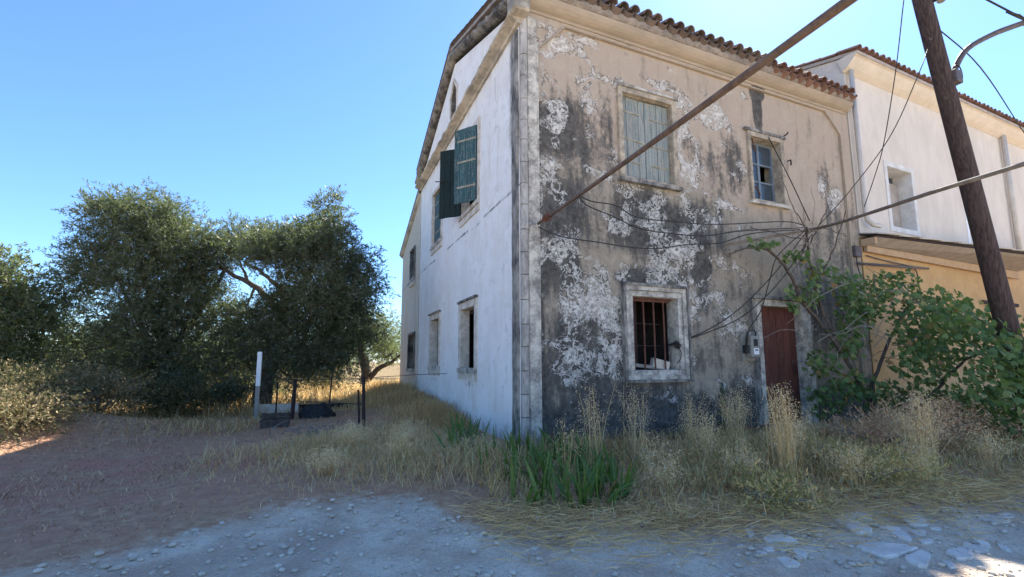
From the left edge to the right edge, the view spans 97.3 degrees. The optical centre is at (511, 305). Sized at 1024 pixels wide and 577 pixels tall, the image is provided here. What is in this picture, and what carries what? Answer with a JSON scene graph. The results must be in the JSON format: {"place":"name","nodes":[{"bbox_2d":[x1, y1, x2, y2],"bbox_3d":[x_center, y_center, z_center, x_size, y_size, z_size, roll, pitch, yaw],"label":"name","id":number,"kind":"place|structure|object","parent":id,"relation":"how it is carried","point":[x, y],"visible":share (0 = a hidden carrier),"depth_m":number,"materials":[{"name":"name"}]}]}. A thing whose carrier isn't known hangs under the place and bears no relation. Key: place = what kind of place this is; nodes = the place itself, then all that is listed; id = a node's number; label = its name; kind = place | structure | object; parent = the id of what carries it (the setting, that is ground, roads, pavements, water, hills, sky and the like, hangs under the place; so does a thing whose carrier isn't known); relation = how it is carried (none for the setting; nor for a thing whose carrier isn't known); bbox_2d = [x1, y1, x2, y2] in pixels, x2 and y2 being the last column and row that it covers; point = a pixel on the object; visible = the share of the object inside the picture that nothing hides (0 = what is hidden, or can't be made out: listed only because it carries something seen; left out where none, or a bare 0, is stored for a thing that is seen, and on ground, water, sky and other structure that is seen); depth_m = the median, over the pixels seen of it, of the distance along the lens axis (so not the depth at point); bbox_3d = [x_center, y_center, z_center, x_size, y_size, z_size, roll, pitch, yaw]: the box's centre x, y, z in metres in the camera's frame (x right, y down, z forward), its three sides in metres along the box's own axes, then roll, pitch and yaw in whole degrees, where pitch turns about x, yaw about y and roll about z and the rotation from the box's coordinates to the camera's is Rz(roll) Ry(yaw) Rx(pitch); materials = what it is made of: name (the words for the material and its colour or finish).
{"place":"outdoors","nodes":[
{"label":"outdoors","id":0,"kind":"place"},
{"bbox_2d":[25,401,275,437],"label":"dry grass","id":1,"kind":"structure","parent":0,"point":[189,420],"depth_m":8.61,"materials":[{"name":"beige plant"}]},
{"bbox_2d":[111,375,426,418],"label":"dry grass","id":2,"kind":"structure","parent":0,"point":[316,395],"depth_m":12.77,"materials":[{"name":"beige plant"}]},
{"bbox_2d":[120,411,539,519],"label":"dry grass","id":3,"kind":"structure","parent":0,"point":[419,455],"depth_m":5.45,"materials":[{"name":"beige plant"}]},
{"bbox_2d":[351,379,473,431],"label":"dry grass","id":4,"kind":"structure","parent":0,"point":[423,400],"depth_m":9.91,"materials":[{"name":"beige plant"}]},
{"bbox_2d":[0,362,1023,576],"bbox_3d":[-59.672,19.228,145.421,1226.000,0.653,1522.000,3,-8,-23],"label":"ground","id":5,"kind":"structure","parent":0,"point":[33,553],"depth_m":4.20,"materials":[{"name":"brown soil"}]},
{"bbox_2d":[0,241,101,380],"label":"olive tree","id":6,"kind":"object","parent":5,"relation":"on","point":[22,314],"visible":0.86,"depth_m":10.85,"materials":[{"name":"green plant"}]},
{"bbox_2d":[0,371,105,446],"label":"shrub","id":7,"kind":"object","parent":5,"relation":"on","point":[10,405],"visible":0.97,"depth_m":6.90,"materials":[{"name":"green plant"}]},
{"bbox_2d":[0,356,106,413],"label":"shrub","id":8,"kind":"object","parent":5,"relation":"on","point":[53,379],"visible":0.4,"depth_m":8.04,"materials":[{"name":"green plant"}]},
{"bbox_2d":[2,338,135,410],"bbox_3d":[-10.209,1.776,10.216,2.588,2.194,2.319,3,-8,-23],"label":"shrub","id":9,"kind":"object","parent":5,"relation":"on","point":[68,359],"visible":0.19,"depth_m":10.24,"materials":[{"name":"green plant"}]},
{"bbox_2d":[46,357,166,415],"bbox_3d":[-8.369,1.729,9.166,2.121,1.392,1.930,-2,-7,12],"label":"shrub","id":10,"kind":"object","parent":5,"relation":"on","point":[114,382],"visible":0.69,"depth_m":9.06,"materials":[{"name":"green plant"}]},
{"bbox_2d":[20,176,256,407],"bbox_3d":[-9.641,-0.237,11.879,5.306,6.350,3.360,3,-8,-23],"label":"olive tree","id":11,"kind":"object","parent":5,"relation":"on","point":[163,238],"visible":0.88,"depth_m":11.46,"materials":[{"name":"green plant"}]},
{"bbox_2d":[104,365,219,416],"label":"shrub","id":12,"kind":"object","parent":5,"relation":"on","point":[185,375],"visible":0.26,"depth_m":10.87,"materials":[{"name":"green plant"}]},
{"bbox_2d":[121,374,227,418],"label":"shrub","id":13,"kind":"object","parent":5,"relation":"on","point":[185,396],"visible":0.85,"depth_m":10.14,"materials":[{"name":"green plant"}]},
{"bbox_2d":[192,374,261,414],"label":"shrub","id":14,"kind":"object","parent":5,"relation":"on","point":[233,389],"visible":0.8,"depth_m":11.17,"materials":[{"name":"green plant"}]},
{"bbox_2d":[253,352,262,417],"bbox_3d":[-5.937,1.936,10.520,0.096,1.720,0.086,3,-8,-23],"label":"marker post","id":15,"kind":"object","parent":5,"relation":"on","point":[258,382],"visible":0.79,"depth_m":10.50,"materials":[{"name":"white paint"}]},
{"bbox_2d":[260,411,289,428],"bbox_3d":[-4.697,2.262,8.939,0.511,0.280,0.331,3,-8,-23],"label":"old crate","id":16,"kind":"object","parent":5,"relation":"on","point":[268,420],"visible":1,"depth_m":8.82,"materials":[{"name":"grey wood"}]},
{"bbox_2d":[259,403,298,413],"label":"wall","id":17,"kind":"structure","parent":5,"relation":"on","point":[270,408],"depth_m":11.31,"materials":[{"name":"grey concrete"}]},
{"bbox_2d":[162,184,400,410],"bbox_3d":[-6.152,-0.338,11.851,6.261,6.463,4.004,1,-7,-5],"label":"olive tree","id":18,"kind":"object","parent":5,"relation":"on","point":[336,300],"visible":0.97,"depth_m":11.78,"materials":[{"name":"green plant"}]},
{"bbox_2d":[0,401,574,559],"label":"dry grass","id":19,"kind":"structure","parent":5,"relation":"on","point":[117,481],"depth_m":5.26,"materials":[{"name":"brown plant"}]},
{"bbox_2d":[236,416,390,442],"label":"dry grass","id":20,"kind":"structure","parent":5,"relation":"on","point":[308,431],"depth_m":7.92,"materials":[{"name":"beige plant"}]},
{"bbox_2d":[298,403,335,418],"bbox_3d":[-4.539,2.453,10.497,0.832,0.372,0.782,3,-8,-23],"label":"refuse heap","id":21,"kind":"object","parent":5,"relation":"on","point":[318,411],"visible":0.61,"depth_m":10.27,"materials":[{"name":"black plastic"}]},
{"bbox_2d":[280,442,357,477],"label":"oat grass tuft","id":22,"kind":"object","parent":5,"relation":"on","point":[328,458],"visible":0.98,"depth_m":4.86,"materials":[{"name":"plant"}]},
{"bbox_2d":[278,370,359,391],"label":"shrub","id":23,"kind":"object","parent":5,"relation":"on","point":[325,383],"visible":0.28,"depth_m":18.73,"materials":[{"name":"green plant"}]},
{"bbox_2d":[298,402,360,409],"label":"fallen beam","id":24,"kind":"structure","parent":5,"relation":"on","point":[307,405],"depth_m":12.22,"materials":[{"name":"metal"}]},
{"bbox_2d":[260,373,446,429],"bbox_3d":[-3.899,2.105,10.098,4.030,1.172,2.656,-4,-8,26],"label":"wire fence","id":25,"kind":"object","parent":5,"relation":"on","point":[294,400],"visible":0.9,"depth_m":9.80,"materials":[{"name":"metal"}]},
{"bbox_2d":[321,418,385,452],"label":"oat grass tuft","id":26,"kind":"object","parent":5,"relation":"on","point":[350,434],"visible":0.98,"depth_m":5.92,"materials":[{"name":"plant"}]},
{"bbox_2d":[339,303,400,388],"bbox_3d":[-6.172,1.618,18.675,3.925,4.137,2.603,3,-8,-23],"label":"olive tree","id":27,"kind":"object","parent":5,"relation":"on","point":[373,373],"visible":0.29,"depth_m":18.75,"materials":[{"name":"green plant"}]},
{"bbox_2d":[346,321,399,377],"bbox_3d":[-9.033,2.722,27.889,4.530,4.285,3.710,3,-8,-23],"label":"olive tree","id":28,"kind":"object","parent":5,"relation":"on","point":[367,354],"visible":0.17,"depth_m":27.66,"materials":[{"name":"green plant"}]},
{"bbox_2d":[370,424,425,465],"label":"oat grass tuft","id":29,"kind":"object","parent":5,"relation":"on","point":[403,443],"visible":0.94,"depth_m":5.37,"materials":[{"name":"plant"}]},
{"bbox_2d":[381,418,424,442],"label":"oat grass tuft","id":30,"kind":"object","parent":5,"relation":"on","point":[411,430],"visible":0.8,"depth_m":6.61,"materials":[{"name":"plant"}]},
{"bbox_2d":[437,418,477,445],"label":"iris clump","id":31,"kind":"object","parent":5,"relation":"on","point":[460,433],"visible":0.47,"depth_m":6.50,"materials":[{"name":"green plant"}]},
{"bbox_2d":[429,427,488,455],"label":"iris clump","id":32,"kind":"object","parent":5,"relation":"on","point":[454,435],"visible":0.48,"depth_m":5.89,"materials":[{"name":"green plant"}]},
{"bbox_2d":[439,410,481,434],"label":"iris clump","id":33,"kind":"object","parent":5,"relation":"on","point":[457,422],"visible":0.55,"depth_m":7.62,"materials":[{"name":"green plant"}]},
{"bbox_2d":[448,414,490,441],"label":"iris clump","id":34,"kind":"object","parent":5,"relation":"on","point":[469,427],"visible":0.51,"depth_m":6.99,"materials":[{"name":"green plant"}]},
{"bbox_2d":[465,439,538,481],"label":"iris clump","id":35,"kind":"object","parent":5,"relation":"on","point":[505,461],"visible":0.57,"depth_m":4.88,"materials":[{"name":"green plant"}]},
{"bbox_2d":[489,426,529,457],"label":"iris clump","id":36,"kind":"object","parent":5,"relation":"on","point":[518,441],"visible":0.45,"depth_m":5.93,"materials":[{"name":"green plant"}]},
{"bbox_2d":[507,443,562,490],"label":"iris clump","id":37,"kind":"object","parent":5,"relation":"on","point":[541,462],"visible":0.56,"depth_m":4.52,"materials":[{"name":"green plant"}]},
{"bbox_2d":[512,429,568,473],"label":"iris clump","id":38,"kind":"object","parent":5,"relation":"on","point":[535,458],"visible":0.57,"depth_m":5.24,"materials":[{"name":"green plant"}]},
{"bbox_2d":[525,424,569,453],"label":"iris clump","id":39,"kind":"object","parent":5,"relation":"on","point":[550,441],"visible":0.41,"depth_m":6.31,"materials":[{"name":"green plant"}]},
{"bbox_2d":[500,450,598,506],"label":"iris clump","id":40,"kind":"object","parent":5,"relation":"on","point":[538,493],"visible":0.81,"depth_m":4.01,"materials":[{"name":"green plant"}]},
{"bbox_2d":[545,429,585,468],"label":"iris clump","id":41,"kind":"object","parent":5,"relation":"on","point":[555,454],"visible":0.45,"depth_m":5.52,"materials":[{"name":"green plant"}]},
{"bbox_2d":[555,413,585,487],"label":"oat grass tuft","id":42,"kind":"object","parent":5,"relation":"on","point":[564,427],"visible":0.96,"depth_m":4.42,"materials":[{"name":"plant"}]},
{"bbox_2d":[537,441,604,487],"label":"iris clump","id":43,"kind":"object","parent":5,"relation":"on","point":[561,470],"visible":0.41,"depth_m":4.80,"materials":[{"name":"green plant"}]},
{"bbox_2d":[567,426,621,465],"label":"iris clump","id":44,"kind":"object","parent":5,"relation":"on","point":[585,444],"visible":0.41,"depth_m":5.73,"materials":[{"name":"green plant"}]},
{"bbox_2d":[575,383,614,470],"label":"oat grass tuft","id":45,"kind":"object","parent":5,"relation":"on","point":[594,435],"visible":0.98,"depth_m":5.24,"materials":[{"name":"plant"}]},
{"bbox_2d":[571,439,623,481],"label":"iris clump","id":46,"kind":"object","parent":5,"relation":"on","point":[608,459],"visible":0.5,"depth_m":4.90,"materials":[{"name":"green plant"}]},
{"bbox_2d":[549,450,645,510],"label":"iris clump","id":47,"kind":"object","parent":5,"relation":"on","point":[583,499],"visible":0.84,"depth_m":3.92,"materials":[{"name":"green plant"}]},
{"bbox_2d":[570,449,639,501],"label":"iris clump","id":48,"kind":"object","parent":5,"relation":"on","point":[602,472],"visible":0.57,"depth_m":4.32,"materials":[{"name":"green plant"}]},
{"bbox_2d":[570,448,656,504],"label":"iris clump","id":49,"kind":"object","parent":5,"relation":"on","point":[613,477],"visible":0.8,"depth_m":4.15,"materials":[{"name":"green plant"}]},
{"bbox_2d":[616,381,653,463],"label":"oat grass tuft","id":50,"kind":"object","parent":5,"relation":"on","point":[634,428],"visible":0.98,"depth_m":5.76,"materials":[{"name":"plant"}]},
{"bbox_2d":[399,0,875,446],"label":"old house","id":51,"kind":"structure","parent":5,"relation":"on","point":[514,315],"depth_m":8.56,"materials":[{"name":"paint"}]},
{"bbox_2d":[406,332,415,375],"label":"window","id":52,"kind":"structure","parent":51,"relation":"in","point":[410,368],"depth_m":15.82,"materials":[{"name":"paint"}]},
{"bbox_2d":[408,245,415,287],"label":"window","id":53,"kind":"structure","parent":51,"relation":"in","point":[412,266],"depth_m":16.15,"materials":[{"name":"paint"}]},
{"bbox_2d":[427,310,440,375],"bbox_3d":[-1.999,1.017,12.226,0.310,1.700,1.280,3,-8,-23],"label":"window","id":54,"kind":"structure","parent":51,"relation":"in","point":[434,317],"depth_m":12.59,"materials":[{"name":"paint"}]},
{"bbox_2d":[430,183,442,255],"bbox_3d":[-2.025,-2.437,12.622,0.248,1.852,1.265,3,-8,-23],"label":"window","id":55,"kind":"structure","parent":51,"relation":"in","point":[435,246],"depth_m":12.96,"materials":[{"name":"paint"}]},
{"bbox_2d":[449,78,457,121],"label":"attic window","id":56,"kind":"structure","parent":51,"relation":"in","point":[454,91],"depth_m":11.64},
{"bbox_2d":[457,294,477,380],"bbox_3d":[-0.839,0.696,9.483,0.310,1.700,1.310,3,-8,-23],"label":"window","id":57,"kind":"structure","parent":51,"relation":"in","point":[465,306],"depth_m":9.84,"materials":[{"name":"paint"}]},
{"bbox_2d":[458,115,480,227],"bbox_3d":[-0.860,-2.863,9.878,0.248,2.022,1.405,3,-8,-23],"label":"window","id":58,"kind":"structure","parent":51,"relation":"in","point":[468,211],"depth_m":9.33,"materials":[{"name":"paint"}]},
{"bbox_2d":[616,81,682,191],"bbox_3d":[2.486,-3.110,8.554,1.417,1.883,0.480,3,-8,-23],"label":"window","id":59,"kind":"structure","parent":51,"relation":"in","point":[623,89],"depth_m":8.44,"materials":[{"name":"paint"}]},
{"bbox_2d":[620,281,693,382],"bbox_3d":[2.507,0.492,8.105,1.472,1.740,0.431,3,-8,-23],"label":"window","id":60,"kind":"structure","parent":51,"relation":"in","point":[676,298],"depth_m":8.08,"materials":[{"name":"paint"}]},
{"bbox_2d":[650,358,669,369],"bbox_3d":[2.694,1.067,8.214,0.340,0.170,0.120,16,-11,-13],"label":"building block","id":61,"kind":"object","parent":51,"relation":"on","point":[660,364],"depth_m":8.16,"materials":[{"name":"white concrete"}]},
{"bbox_2d":[538,226,800,248],"bbox_3d":[3.049,-1.275,7.996,5.506,0.670,0.099,2,-7,-17],"label":"wall wire","id":62,"kind":"object","parent":51,"relation":"attached to","point":[665,247],"depth_m":7.80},
{"bbox_2d":[579,197,803,235],"bbox_3d":[3.397,-1.427,7.997,5.098,0.471,0.104,3,-8,-22],"label":"wall wire","id":63,"kind":"object","parent":51,"relation":"attached to","point":[681,234],"depth_m":7.73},
{"bbox_2d":[580,196,802,224],"bbox_3d":[3.392,-1.582,8.045,5.145,0.316,0.161,3,-8,-22],"label":"wall wire","id":64,"kind":"object","parent":51,"relation":"attached to","point":[685,222],"depth_m":7.92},
{"bbox_2d":[537,0,857,224],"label":"overhead cable","id":65,"kind":"object","parent":51,"relation":"attached to","point":[831,12],"visible":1,"depth_m":2.58,"materials":[{"name":"rubber"}]},
{"bbox_2d":[668,233,804,344],"bbox_3d":[4.322,-0.366,8.492,3.008,2.216,0.124,1,-7,-9],"label":"window wire","id":66,"kind":"object","parent":51,"relation":"attached to","point":[744,303],"depth_m":8.43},
{"bbox_2d":[668,234,811,345],"bbox_3d":[4.420,-0.358,8.560,3.222,2.255,0.071,1,-7,-10],"label":"window wire","id":67,"kind":"object","parent":51,"relation":"attached to","point":[753,307],"depth_m":8.50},
{"bbox_2d":[739,330,760,360],"bbox_3d":[4.621,0.760,8.713,0.351,0.595,0.215,3,-8,-23],"label":"electricity meter","id":68,"kind":"object","parent":51,"relation":"attached to","point":[752,353],"visible":0.9,"depth_m":8.66,"materials":[{"name":"black plastic"}]},
{"bbox_2d":[745,230,804,351],"bbox_3d":[5.143,-0.335,8.661,1.409,2.423,0.246,0,-7,-2],"label":"meter wire","id":69,"kind":"object","parent":68,"relation":"attached to","point":[766,292],"visible":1,"depth_m":8.56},
{"bbox_2d":[743,126,791,209],"bbox_3d":[5.403,-2.951,9.770,1.273,1.764,0.519,3,-8,-23],"label":"window","id":70,"kind":"structure","parent":51,"relation":"in","point":[760,151],"depth_m":9.80,"materials":[{"name":"paint"}]},
{"bbox_2d":[761,307,801,423],"bbox_3d":[5.467,1.197,9.234,1.150,2.330,0.118,3,-8,-23],"label":"door","id":71,"kind":"structure","parent":51,"relation":"in","point":[780,352],"depth_m":9.28,"materials":[{"name":"paint"}]},
{"bbox_2d":[768,136,809,220],"bbox_3d":[5.728,-2.692,9.364,0.034,2.066,0.657,6,-10,-43],"label":"wire stay","id":72,"kind":"object","parent":51,"relation":"attached to","point":[790,179],"visible":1,"depth_m":9.31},
{"bbox_2d":[852,246,864,278],"bbox_3d":[7.998,-0.997,10.408,0.324,0.763,0.130,3,-8,-23],"label":"junction box","id":73,"kind":"object","parent":51,"relation":"attached to","point":[856,251],"visible":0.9,"depth_m":10.36,"materials":[{"name":"paint"}]},
{"bbox_2d":[724,162,1023,245],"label":"overhead cable","id":74,"kind":"object","parent":51,"relation":"attached to","point":[979,177],"visible":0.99,"depth_m":6.25,"materials":[{"name":"grey rubber"}]},
{"bbox_2d":[618,448,695,497],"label":"oat grass tuft","id":75,"kind":"object","parent":5,"relation":"on","point":[665,471],"visible":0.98,"depth_m":4.38,"materials":[{"name":"plant"}]},
{"bbox_2d":[630,431,694,483],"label":"oat grass tuft","id":76,"kind":"object","parent":5,"relation":"on","point":[652,452],"visible":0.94,"depth_m":4.86,"materials":[{"name":"plant"}]},
{"bbox_2d":[667,392,722,459],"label":"oat grass tuft","id":77,"kind":"object","parent":5,"relation":"on","point":[690,415],"visible":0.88,"depth_m":6.00,"materials":[{"name":"plant"}]},
{"bbox_2d":[682,407,737,472],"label":"oat grass tuft","id":78,"kind":"object","parent":5,"relation":"on","point":[706,435],"visible":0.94,"depth_m":5.31,"materials":[{"name":"plant"}]},
{"bbox_2d":[716,383,729,432],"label":"spiky weed","id":79,"kind":"object","parent":5,"relation":"on","point":[722,395],"visible":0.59,"depth_m":7.78,"materials":[{"name":"plant"}]},
{"bbox_2d":[425,412,1023,521],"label":"dry grass","id":80,"kind":"structure","parent":5,"relation":"on","point":[706,468],"depth_m":5.14,"materials":[{"name":"beige plant"}]},
{"bbox_2d":[705,386,751,438],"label":"oat grass tuft","id":81,"kind":"object","parent":5,"relation":"on","point":[727,423],"visible":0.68,"depth_m":6.82,"materials":[{"name":"plant"}]},
{"bbox_2d":[688,382,776,453],"bbox_3d":[2.997,1.549,6.174,1.196,1.003,0.590,-3,-8,21],"label":"oat grass tuft","id":82,"kind":"object","parent":5,"relation":"on","point":[740,416],"visible":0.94,"depth_m":6.13,"materials":[{"name":"plant"}]},
{"bbox_2d":[707,434,786,490],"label":"oat grass tuft","id":83,"kind":"object","parent":5,"relation":"on","point":[737,460],"visible":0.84,"depth_m":4.53,"materials":[{"name":"plant"}]},
{"bbox_2d":[693,457,843,530],"bbox_3d":[2.325,1.759,3.959,1.249,0.804,1.081,3,-8,-23],"label":"shrub","id":84,"kind":"object","parent":5,"relation":"on","point":[767,499],"visible":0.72,"depth_m":3.98,"materials":[{"name":"green plant"}]},
{"bbox_2d":[757,380,811,489],"bbox_3d":[2.855,1.323,4.662,0.518,1.096,0.534,3,-8,-23],"label":"oat grass tuft","id":85,"kind":"object","parent":5,"relation":"on","point":[789,452],"visible":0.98,"depth_m":4.61,"materials":[{"name":"plant"}]},
{"bbox_2d":[765,405,825,449],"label":"oat grass tuft","id":86,"kind":"object","parent":5,"relation":"on","point":[796,425],"visible":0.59,"depth_m":5.93,"materials":[{"name":"plant"}]},
{"bbox_2d":[796,437,899,494],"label":"oat grass tuft","id":87,"kind":"object","parent":5,"relation":"on","point":[853,465],"visible":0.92,"depth_m":4.45,"materials":[{"name":"plant"}]},
{"bbox_2d":[710,178,1023,435],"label":"grapevine","id":88,"kind":"object","parent":5,"relation":"on","point":[924,348],"visible":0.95,"depth_m":8.39,"materials":[{"name":"green plant"}]},
{"bbox_2d":[778,431,984,506],"bbox_3d":[3.678,1.738,4.628,1.554,0.952,1.671,3,-8,-23],"label":"shrub","id":89,"kind":"object","parent":5,"relation":"on","point":[902,471],"visible":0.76,"depth_m":4.52,"materials":[{"name":"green plant"}]},
{"bbox_2d":[873,412,920,452],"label":"oat grass tuft","id":90,"kind":"object","parent":5,"relation":"on","point":[899,430],"visible":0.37,"depth_m":6.28,"materials":[{"name":"plant"}]},
{"bbox_2d":[812,398,991,461],"bbox_3d":[5.421,1.849,6.395,2.026,1.071,1.879,4,-8,-32],"label":"shrub","id":91,"kind":"object","parent":5,"relation":"on","point":[866,429],"visible":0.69,"depth_m":6.33,"materials":[{"name":"beige plant"}]},
{"bbox_2d":[795,44,1023,418],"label":"cream house","id":92,"kind":"structure","parent":5,"relation":"on","point":[928,240],"depth_m":11.90,"materials":[{"name":"beige paint"}]},
{"bbox_2d":[883,160,920,236],"bbox_3d":[9.925,-2.720,11.767,1.370,1.840,0.502,3,-8,-23],"label":"window","id":93,"kind":"structure","parent":92,"relation":"in","point":[899,179],"depth_m":11.87,"materials":[{"name":"paint"}]},
{"bbox_2d":[885,432,943,487],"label":"oat grass tuft","id":94,"kind":"object","parent":5,"relation":"on","point":[920,457],"visible":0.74,"depth_m":4.62,"materials":[{"name":"plant"}]},
{"bbox_2d":[878,388,976,475],"bbox_3d":[4.721,1.427,5.130,0.878,1.007,0.644,0,-7,-4],"label":"oat grass tuft","id":95,"kind":"object","parent":5,"relation":"on","point":[929,436],"visible":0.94,"depth_m":5.13,"materials":[{"name":"plant"}]},
{"bbox_2d":[870,389,1023,452],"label":"shrub","id":96,"kind":"object","parent":5,"relation":"on","point":[968,418],"visible":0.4,"depth_m":6.74,"materials":[{"name":"beige plant"}]},
{"bbox_2d":[911,0,1023,436],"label":"utility pole","id":97,"kind":"object","parent":5,"relation":"on","point":[946,79],"visible":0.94,"depth_m":7.50,"materials":[{"name":"wood"}]},
{"bbox_2d":[820,44,929,223],"bbox_3d":[6.130,-2.951,7.554,1.760,2.880,0.547,-4,-8,26],"label":"thin wire","id":98,"kind":"object","parent":97,"relation":"attached to","point":[889,136],"visible":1,"depth_m":7.47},
{"bbox_2d":[864,0,903,206],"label":"thin wire","id":99,"kind":"object","parent":97,"relation":"attached to","point":[891,99],"visible":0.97,"depth_m":7.67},
{"bbox_2d":[941,31,1023,132],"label":"thin wire","id":100,"kind":"object","parent":97,"relation":"attached to","point":[959,46],"visible":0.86,"depth_m":8.53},
{"bbox_2d":[986,0,1023,20],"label":"thin wire","id":101,"kind":"object","parent":97,"relation":"attached to","point":[1018,16],"visible":1,"depth_m":5.00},
{"bbox_2d":[954,420,1023,473],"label":"oat grass tuft","id":102,"kind":"object","parent":5,"relation":"on","point":[986,452],"visible":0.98,"depth_m":5.23,"materials":[{"name":"plant"}]},
{"bbox_2d":[0,0,1023,361],"label":"sky","id":103,"kind":"structure","parent":0,"point":[252,108],"materials":[{"name":"blue"}]},
{"bbox_2d":[0,485,1023,576],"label":"road","id":104,"kind":"structure","parent":0,"point":[890,547],"depth_m":3.12,"materials":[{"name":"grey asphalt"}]},
{"bbox_2d":[446,459,1023,576],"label":"straw litter","id":105,"kind":"object","parent":104,"relation":"on","point":[979,497],"visible":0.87,"depth_m":3.70,"materials":[{"name":"beige plant"}]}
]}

